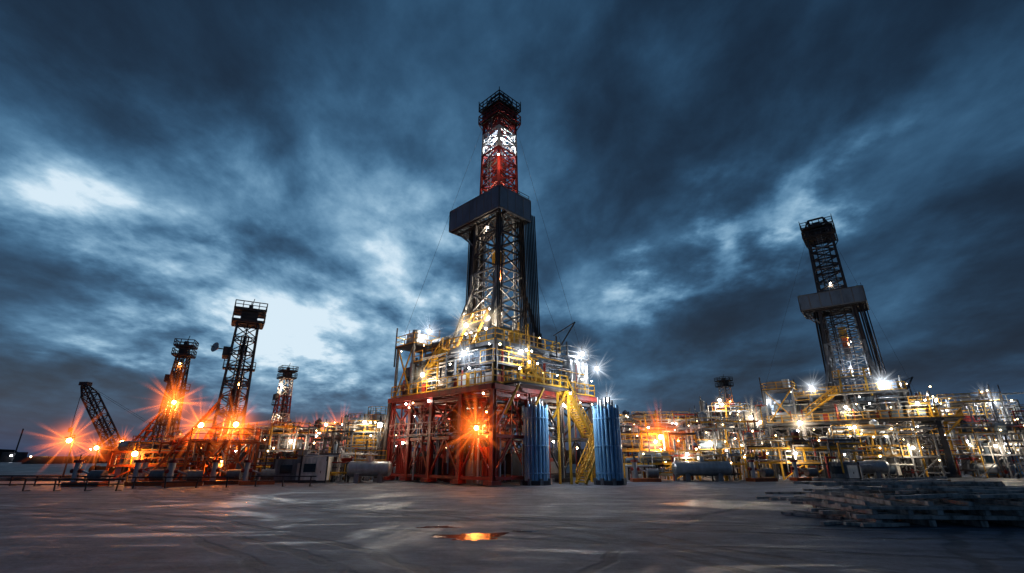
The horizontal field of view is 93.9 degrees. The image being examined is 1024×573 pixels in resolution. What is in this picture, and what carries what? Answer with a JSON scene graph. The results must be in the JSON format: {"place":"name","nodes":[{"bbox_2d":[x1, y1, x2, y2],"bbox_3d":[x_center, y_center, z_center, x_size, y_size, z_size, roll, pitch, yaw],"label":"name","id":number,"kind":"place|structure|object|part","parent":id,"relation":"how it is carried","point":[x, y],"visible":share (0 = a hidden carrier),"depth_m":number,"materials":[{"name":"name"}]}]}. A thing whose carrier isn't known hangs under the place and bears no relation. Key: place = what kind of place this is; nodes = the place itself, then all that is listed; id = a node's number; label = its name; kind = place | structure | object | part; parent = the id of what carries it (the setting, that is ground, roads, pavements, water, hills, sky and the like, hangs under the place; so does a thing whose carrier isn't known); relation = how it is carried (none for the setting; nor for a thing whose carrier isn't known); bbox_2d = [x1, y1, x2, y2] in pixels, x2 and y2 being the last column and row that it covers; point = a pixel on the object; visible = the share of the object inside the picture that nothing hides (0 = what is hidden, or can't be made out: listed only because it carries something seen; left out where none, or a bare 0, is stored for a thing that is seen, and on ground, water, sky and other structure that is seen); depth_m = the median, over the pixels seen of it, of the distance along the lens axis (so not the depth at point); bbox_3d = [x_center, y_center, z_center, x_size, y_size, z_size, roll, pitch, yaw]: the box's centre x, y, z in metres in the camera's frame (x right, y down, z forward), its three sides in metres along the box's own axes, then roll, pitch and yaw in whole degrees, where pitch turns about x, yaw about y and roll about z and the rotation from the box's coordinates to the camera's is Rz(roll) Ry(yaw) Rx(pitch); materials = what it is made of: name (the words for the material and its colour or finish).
{"place":"outdoors","nodes":[
{"label":"outdoors","id":0,"kind":"place"},
{"bbox_2d":[0,429,955,463],"bbox_3d":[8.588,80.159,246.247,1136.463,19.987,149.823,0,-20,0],"label":"distant industrial buildings","id":1,"kind":"structure","parent":0,"point":[22,457],"depth_m":212.41,"materials":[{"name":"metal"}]},
{"bbox_2d":[0,462,1023,572],"bbox_3d":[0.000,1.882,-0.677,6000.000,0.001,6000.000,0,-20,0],"label":"ground","id":2,"kind":"structure","parent":0,"point":[706,524],"depth_m":13.96,"materials":[{"name":"concrete"}]},
{"bbox_2d":[0,475,115,485],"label":"pipe barrier","id":3,"kind":"object","parent":2,"relation":"on","point":[60,476],"visible":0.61,"depth_m":37.12,"materials":[{"name":"metal"}]},
{"bbox_2d":[0,478,124,490],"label":"pipe barrier","id":4,"kind":"object","parent":2,"relation":"on","point":[86,484],"visible":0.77,"depth_m":31.49,"materials":[{"name":"metal"}]},
{"bbox_2d":[58,432,75,477],"bbox_3d":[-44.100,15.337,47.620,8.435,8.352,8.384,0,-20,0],"label":"lamp post","id":5,"kind":"object","parent":2,"relation":"on","point":[69,440],"visible":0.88,"depth_m":47.52,"materials":[{"name":"metal"}]},
{"bbox_2d":[61,455,107,486],"bbox_3d":[-33.000,14.349,37.347,2.600,2.300,1.200,2,-20,-5],"label":"wellhead pump","id":6,"kind":"object","parent":2,"relation":"on","point":[77,470],"visible":0.92,"depth_m":37.02,"materials":[{"name":"metal"}]},
{"bbox_2d":[93,441,101,469],"bbox_3d":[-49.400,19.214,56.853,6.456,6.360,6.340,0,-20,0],"label":"lamp post","id":7,"kind":"object","parent":2,"relation":"on","point":[96,447],"visible":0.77,"depth_m":56.83,"materials":[{"name":"metal"}]},
{"bbox_2d":[68,382,151,473],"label":"crawler crane","id":8,"kind":"object","parent":2,"relation":"on","point":[105,451],"visible":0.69,"depth_m":67.25,"materials":[{"name":"metal"}]},
{"bbox_2d":[127,444,140,481],"bbox_3d":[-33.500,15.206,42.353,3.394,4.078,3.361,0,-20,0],"label":"lamp post","id":9,"kind":"object","parent":2,"relation":"on","point":[134,453],"visible":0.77,"depth_m":42.49,"materials":[{"name":"metal"}]},
{"bbox_2d":[123,455,165,485],"bbox_3d":[-29.000,14.688,38.288,2.600,2.300,1.200,4,-20,-11],"label":"wellhead pump","id":10,"kind":"object","parent":2,"relation":"on","point":[137,470],"visible":0.89,"depth_m":37.93,"materials":[{"name":"metal"}]},
{"bbox_2d":[138,455,164,480],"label":"wellhead pump","id":11,"kind":"object","parent":2,"relation":"on","point":[145,464],"visible":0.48,"depth_m":40.66,"materials":[{"name":"metal"}]},
{"bbox_2d":[105,336,198,474],"bbox_3d":[-42.244,14.329,59.446,10.412,17.501,10.087,7,-21,-19],"label":"derrick","id":12,"kind":"object","parent":2,"relation":"on","point":[170,411],"visible":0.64,"depth_m":60.55,"materials":[{"name":"metal"}]},
{"bbox_2d":[102,430,226,481],"bbox_3d":[-31.459,15.499,43.944,9.221,4.694,3.571,2,-20,-5],"label":"pipe manifold","id":13,"kind":"object","parent":2,"relation":"on","point":[152,446],"visible":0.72,"depth_m":43.33,"materials":[{"name":"metal"}]},
{"bbox_2d":[127,476,233,488],"bbox_3d":[-24.056,14.303,34.941,6.800,0.836,0.548,5,-20,-13],"label":"pipe barrier","id":14,"kind":"object","parent":2,"relation":"on","point":[197,481],"visible":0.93,"depth_m":34.81,"materials":[{"name":"metal"}]},
{"bbox_2d":[163,455,198,481],"bbox_3d":[-27.000,15.027,39.229,1.200,2.300,2.600,-15,-25,36],"label":"wellhead pump","id":15,"kind":"object","parent":2,"relation":"on","point":[185,471],"visible":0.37,"depth_m":38.96,"materials":[{"name":"metal"}]},
{"bbox_2d":[162,455,202,486],"bbox_3d":[-25.500,14.349,37.347,2.600,2.300,1.200,13,-24,-32],"label":"wellhead pump","id":16,"kind":"object","parent":2,"relation":"on","point":[171,470],"visible":0.88,"depth_m":36.85,"materials":[{"name":"metal"}]},
{"bbox_2d":[0,475,373,479],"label":"ground pipeline","id":17,"kind":"object","parent":2,"relation":"on","point":[107,477],"visible":0.07,"depth_m":47.01,"materials":[{"name":"metal"}]},
{"bbox_2d":[144,299,267,480],"bbox_3d":[-27.281,9.167,45.853,10.870,17.998,9.315,11,-23,-28],"label":"derrick","id":18,"kind":"object","parent":2,"relation":"on","point":[249,317],"visible":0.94,"depth_m":46.23,"materials":[{"name":"metal"}]},
{"bbox_2d":[203,455,242,484],"bbox_3d":[-24.000,15.366,40.170,2.600,2.300,1.200,4,-20,-11],"label":"wellhead pump","id":19,"kind":"object","parent":2,"relation":"on","point":[235,473],"visible":0.94,"depth_m":39.83,"materials":[{"name":"metal"}]},
{"bbox_2d":[200,452,254,474],"bbox_3d":[-29.997,18.600,49.597,5.160,2.600,2.430,2,-20,-5],"label":"shipping container","id":20,"kind":"object","parent":2,"relation":"on","point":[240,458],"visible":0.02,"depth_m":48.95,"materials":[{"name":"metal"}]},
{"bbox_2d":[193,444,267,454],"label":"process module","id":21,"kind":"object","parent":2,"relation":"on","point":[234,448],"visible":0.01,"depth_m":75.24,"materials":[{"name":"metal"}]},
{"bbox_2d":[202,420,298,471],"bbox_3d":[-35.396,21.900,65.466,11.170,7.206,8.242,2,-20,-5],"label":"process module","id":22,"kind":"object","parent":2,"relation":"on","point":[250,430],"visible":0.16,"depth_m":64.27,"materials":[{"name":"metal"}]},
{"bbox_2d":[239,455,274,484],"bbox_3d":[-21.000,15.196,39.700,2.600,2.300,1.200,10,-22,-27],"label":"wellhead pump","id":23,"kind":"object","parent":2,"relation":"on","point":[246,469],"visible":0.97,"depth_m":39.23,"materials":[{"name":"metal"}]},
{"bbox_2d":[263,365,298,457],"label":"derrick","id":24,"kind":"object","parent":2,"relation":"on","point":[285,401],"visible":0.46,"depth_m":83.00,"materials":[{"name":"metal"}]},
{"bbox_2d":[250,475,316,486],"bbox_3d":[-17.523,14.983,36.829,4.801,0.836,0.548,2,-20,-5],"label":"pipe barrier","id":25,"kind":"object","parent":2,"relation":"on","point":[282,480],"visible":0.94,"depth_m":36.62,"materials":[{"name":"metal"}]},
{"bbox_2d":[272,459,300,482],"bbox_3d":[-19.993,16.850,43.850,3.160,2.000,2.430,4,-20,-11],"label":"generator unit","id":26,"kind":"object","parent":2,"relation":"on","point":[286,467],"visible":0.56,"depth_m":42.75,"materials":[{"name":"metal"}]},
{"bbox_3d":[-19.578,16.560,42.781,2.275,1.440,0.100,4,-20,-11],"label":"door and window","id":27,"kind":"part","parent":26,"relation":"part of","materials":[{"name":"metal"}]},
{"bbox_2d":[247,417,350,474],"bbox_3d":[-22.928,17.379,52.085,10.219,6.656,7.478,2,-20,-5],"label":"process module","id":28,"kind":"object","parent":2,"relation":"on","point":[288,431],"visible":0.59,"depth_m":51.34,"materials":[{"name":"metal"}]},
{"bbox_2d":[248,437,377,481],"bbox_3d":[-18.468,16.327,45.219,11.182,3.996,3.569,1,-20,-3],"label":"pipe manifold","id":29,"kind":"object","parent":2,"relation":"on","point":[342,458],"visible":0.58,"depth_m":44.46,"materials":[{"name":"metal"}]},
{"bbox_2d":[298,456,334,482],"bbox_3d":[-17.596,16.485,43.131,2.360,2.200,2.430,2,-20,-5],"label":"control cabinet","id":30,"kind":"object","parent":2,"relation":"on","point":[321,468],"visible":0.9,"depth_m":42.12,"materials":[{"name":"metal"}]},
{"bbox_3d":[-17.353,16.190,42.019,1.915,1.600,0.100,2,-20,-5],"label":"door and window","id":31,"kind":"part","parent":30,"relation":"part of","materials":[{"name":"metal"}]},
{"bbox_2d":[0,449,634,459],"bbox_3d":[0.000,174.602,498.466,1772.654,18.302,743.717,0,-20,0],"label":"distant treeline","id":32,"kind":"object","parent":2,"relation":"on","point":[4,450],"visible":0.01,"depth_m":601.74,"materials":[{"name":"plant"}]},
{"bbox_2d":[345,413,366,457],"bbox_3d":[-20.300,20.331,61.674,2.617,7.525,2.789,0,-20,0],"label":"vertical storage tank","id":33,"kind":"object","parent":2,"relation":"on","point":[355,437],"visible":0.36,"depth_m":61.46,"materials":[{"name":"grey metal"}]},
{"bbox_2d":[300,418,413,472],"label":"process module","id":34,"kind":"object","parent":2,"relation":"on","point":[322,431],"visible":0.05,"depth_m":66.41,"materials":[{"name":"metal"}]},
{"bbox_2d":[346,450,391,482],"bbox_3d":[-12.800,16.177,43.066,3.985,2.735,1.328,2,-20,-5],"label":"horizontal storage tank","id":35,"kind":"object","parent":2,"relation":"on","point":[368,467],"visible":1,"depth_m":42.51,"materials":[{"name":"grey metal"}]},
{"bbox_2d":[322,412,415,479],"bbox_3d":[-14.705,16.525,50.246,9.336,7.011,7.460,1,-20,-3],"label":"process module","id":36,"kind":"object","parent":2,"relation":"on","point":[351,427],"visible":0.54,"depth_m":49.27,"materials":[{"name":"metal"}]},
{"bbox_2d":[365,406,386,453],"bbox_3d":[-17.400,19.617,60.873,2.836,8.325,2.998,0,-20,0],"label":"vertical storage tank","id":37,"kind":"object","parent":2,"relation":"on","point":[375,416],"visible":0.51,"depth_m":60.76,"materials":[{"name":"grey metal"}]},
{"bbox_2d":[373,416,383,481],"bbox_3d":[-12.500,15.138,44.750,0.572,5.830,1.036,0,-20,0],"label":"lamp post","id":38,"kind":"object","parent":2,"relation":"on","point":[380,422],"visible":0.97,"depth_m":45.07,"materials":[{"name":"metal"}]},
{"bbox_2d":[417,526,458,527],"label":"puddle","id":39,"kind":"object","parent":2,"relation":"on","point":[437,527],"visible":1,"depth_m":14.74,"materials":[{"name":"black liquid"}]},
{"bbox_2d":[432,532,508,540],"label":"puddle","id":40,"kind":"object","parent":2,"relation":"on","point":[473,536],"visible":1,"depth_m":13.04,"materials":[{"name":"orange liquid"}]},
{"bbox_2d":[373,86,607,485],"bbox_3d":[-1.154,-2.397,52.371,20.783,43.990,20.344,13,-24,-33],"label":"drilling rig","id":41,"kind":"object","parent":2,"relation":"on","point":[466,386],"visible":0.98,"depth_m":46.05,"materials":[{"name":"metal"}]},
{"bbox_2d":[520,397,551,485],"bbox_3d":[1.950,12.816,40.025,2.562,7.000,2.562,16,-26,-38],"label":"fluted blue tank","id":42,"kind":"object","parent":2,"relation":"on","point":[535,439],"visible":0.95,"depth_m":39.09,"materials":[{"name":"metal"}]},
{"bbox_2d":[592,397,626,485],"bbox_3d":[8.050,12.917,40.307,2.562,7.000,2.562,10,-22,-26],"label":"fluted blue tank","id":43,"kind":"object","parent":2,"relation":"on","point":[608,447],"visible":0.99,"depth_m":39.39,"materials":[{"name":"metal"}]},
{"bbox_2d":[579,406,702,457],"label":"process module","id":44,"kind":"object","parent":2,"relation":"on","point":[637,416],"visible":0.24,"depth_m":72.73,"materials":[{"name":"metal"}]},
{"bbox_2d":[630,455,661,481],"bbox_3d":[12.300,16.890,44.404,2.600,2.300,1.200,0,-20,0],"label":"wellhead pump","id":45,"kind":"object","parent":2,"relation":"on","point":[652,474],"visible":0.99,"depth_m":43.98,"materials":[{"name":"metal"}]},
{"bbox_2d":[657,429,664,478],"bbox_3d":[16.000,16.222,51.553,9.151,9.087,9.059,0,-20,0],"label":"lamp post","id":46,"kind":"object","parent":2,"relation":"on","point":[660,437],"visible":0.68,"depth_m":51.41,"materials":[{"name":"metal"}]},
{"bbox_2d":[620,415,705,478],"bbox_3d":[15.942,17.620,52.985,10.192,6.812,7.470,-1,-20,3],"label":"process module","id":47,"kind":"object","parent":2,"relation":"on","point":[667,429],"visible":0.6,"depth_m":52.47,"materials":[{"name":"metal"}]},
{"bbox_2d":[623,439,761,480],"bbox_3d":[17.456,16.944,46.851,13.189,3.942,4.970,-1,-20,3],"label":"pipe manifold","id":48,"kind":"object","parent":2,"relation":"on","point":[655,459],"visible":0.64,"depth_m":46.90,"materials":[{"name":"metal"}]},
{"bbox_2d":[671,451,732,481],"bbox_3d":[18.000,17.024,45.419,5.585,2.735,1.328,-1,-20,3],"label":"horizontal storage tank","id":49,"kind":"object","parent":2,"relation":"on","point":[700,465],"visible":1,"depth_m":44.86,"materials":[{"name":"grey metal"}]},
{"bbox_2d":[636,408,768,467],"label":"process module","id":50,"kind":"object","parent":2,"relation":"on","point":[683,424],"visible":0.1,"depth_m":83.80,"materials":[{"name":"metal"}]},
{"bbox_2d":[707,417,724,454],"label":"vertical storage tank","id":51,"kind":"object","parent":2,"relation":"on","point":[710,433],"visible":0.03,"depth_m":62.32,"materials":[{"name":"grey metal"}]},
{"bbox_2d":[714,374,738,437],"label":"derrick","id":52,"kind":"object","parent":2,"relation":"on","point":[723,384],"visible":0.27,"depth_m":107.75,"materials":[{"name":"metal"}]},
{"bbox_2d":[675,407,778,477],"bbox_3d":[24.916,17.915,54.991,10.180,7.616,7.469,-2,-20,4],"label":"process module","id":53,"kind":"object","parent":2,"relation":"on","point":[712,426],"visible":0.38,"depth_m":54.35,"materials":[{"name":"metal"}]},
{"bbox_2d":[690,397,771,467],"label":"process module","id":54,"kind":"object","parent":2,"relation":"on","point":[737,409],"visible":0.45,"depth_m":70.28,"materials":[{"name":"metal"}]},
{"bbox_2d":[746,455,777,481],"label":"wellhead pump","id":55,"kind":"object","parent":2,"relation":"on","point":[763,472],"visible":0.99,"depth_m":44.96,"materials":[{"name":"metal"}]},
{"bbox_2d":[722,428,872,479],"bbox_3d":[29.358,17.199,49.393,13.158,5.181,4.994,-2,-20,6],"label":"pipe manifold","id":56,"kind":"object","parent":2,"relation":"on","point":[793,444],"visible":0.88,"depth_m":49.51,"materials":[{"name":"metal"}]},
{"bbox_2d":[796,416,802,439],"bbox_3d":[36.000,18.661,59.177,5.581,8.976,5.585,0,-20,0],"label":"lamp post","id":57,"kind":"object","parent":2,"relation":"on","point":[799,422],"visible":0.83,"depth_m":59.80,"materials":[{"name":"metal"}]},
{"bbox_2d":[789,455,822,480],"bbox_3d":[28.500,17.737,46.756,2.600,2.300,1.200,2,-20,-5],"label":"wellhead pump","id":58,"kind":"object","parent":2,"relation":"on","point":[810,473],"visible":1,"depth_m":46.38,"materials":[{"name":"metal"}]},
{"bbox_2d":[817,462,861,478],"bbox_3d":[33.490,18.854,48.975,3.160,1.700,2.430,-6,-21,16],"label":"generator unit","id":59,"kind":"object","parent":2,"relation":"on","point":[852,470],"visible":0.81,"depth_m":47.98,"materials":[{"name":"metal"}]},
{"bbox_3d":[33.325,18.529,47.851,2.275,1.200,0.100,-6,-21,16],"label":"door and window","id":60,"kind":"part","parent":59,"relation":"part of","materials":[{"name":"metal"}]},
{"bbox_2d":[835,450,889,478],"bbox_3d":[37.500,19.179,51.551,5.130,2.835,1.430,-8,-21,21],"label":"horizontal storage tank","id":61,"kind":"object","parent":2,"relation":"on","point":[878,468],"visible":0.45,"depth_m":50.64,"materials":[{"name":"grey metal"}]},
{"bbox_2d":[754,216,985,477],"bbox_3d":[45.841,7.266,68.173,24.286,36.512,18.085,-15,-25,35],"label":"drilling rig","id":62,"kind":"object","parent":2,"relation":"on","point":[893,402],"visible":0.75,"depth_m":63.80,"materials":[{"name":"metal"}]},
{"bbox_2d":[819,419,949,477],"bbox_3d":[41.635,17.759,53.391,11.156,6.827,5.978,-6,-21,16],"label":"process module","id":63,"kind":"object","parent":2,"relation":"on","point":[872,429],"visible":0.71,"depth_m":53.17,"materials":[{"name":"metal"}]},
{"bbox_2d":[755,476,1023,526],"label":"timber pile","id":64,"kind":"object","parent":2,"relation":"on","point":[913,500],"visible":1,"depth_m":15.94,"materials":[{"name":"grey wood"}]},
{"bbox_2d":[885,416,1023,477],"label":"process module","id":65,"kind":"object","parent":2,"relation":"on","point":[1005,465],"visible":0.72,"depth_m":53.78,"materials":[{"name":"metal"}]},
{"bbox_2d":[905,384,1023,474],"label":"process module","id":66,"kind":"object","parent":2,"relation":"on","point":[966,401],"visible":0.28,"depth_m":63.19,"materials":[{"name":"metal"}]},
{"bbox_2d":[920,431,1020,457],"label":"process module","id":67,"kind":"object","parent":2,"relation":"on","point":[985,437],"visible":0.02,"depth_m":84.68,"materials":[{"name":"metal"}]},
{"bbox_2d":[931,402,1023,472],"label":"process module","id":68,"kind":"object","parent":2,"relation":"on","point":[999,409],"visible":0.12,"depth_m":69.31,"materials":[{"name":"metal"}]},
{"bbox_2d":[980,443,1010,476],"bbox_3d":[57.000,20.454,56.406,2.181,3.725,2.181,-19,-27,42],"label":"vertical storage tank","id":69,"kind":"object","parent":2,"relation":"on","point":[988,459],"visible":0.06,"depth_m":55.80,"materials":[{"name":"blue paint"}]},
{"bbox_2d":[989,398,1006,451],"bbox_3d":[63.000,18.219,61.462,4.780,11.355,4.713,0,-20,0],"label":"lamp post","id":70,"kind":"object","parent":2,"relation":"on","point":[992,410],"visible":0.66,"depth_m":62.54,"materials":[{"name":"metal"}]},
{"bbox_2d":[0,0,1023,456],"label":"sky","id":71,"kind":"structure","parent":0,"point":[165,164],"materials":[{"name":"blue"}]},
{"bbox_2d":[997,445,1023,476],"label":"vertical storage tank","id":72,"kind":"object","parent":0,"point":[1019,468],"visible":0.27,"depth_m":56.26,"materials":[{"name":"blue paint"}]}
]}

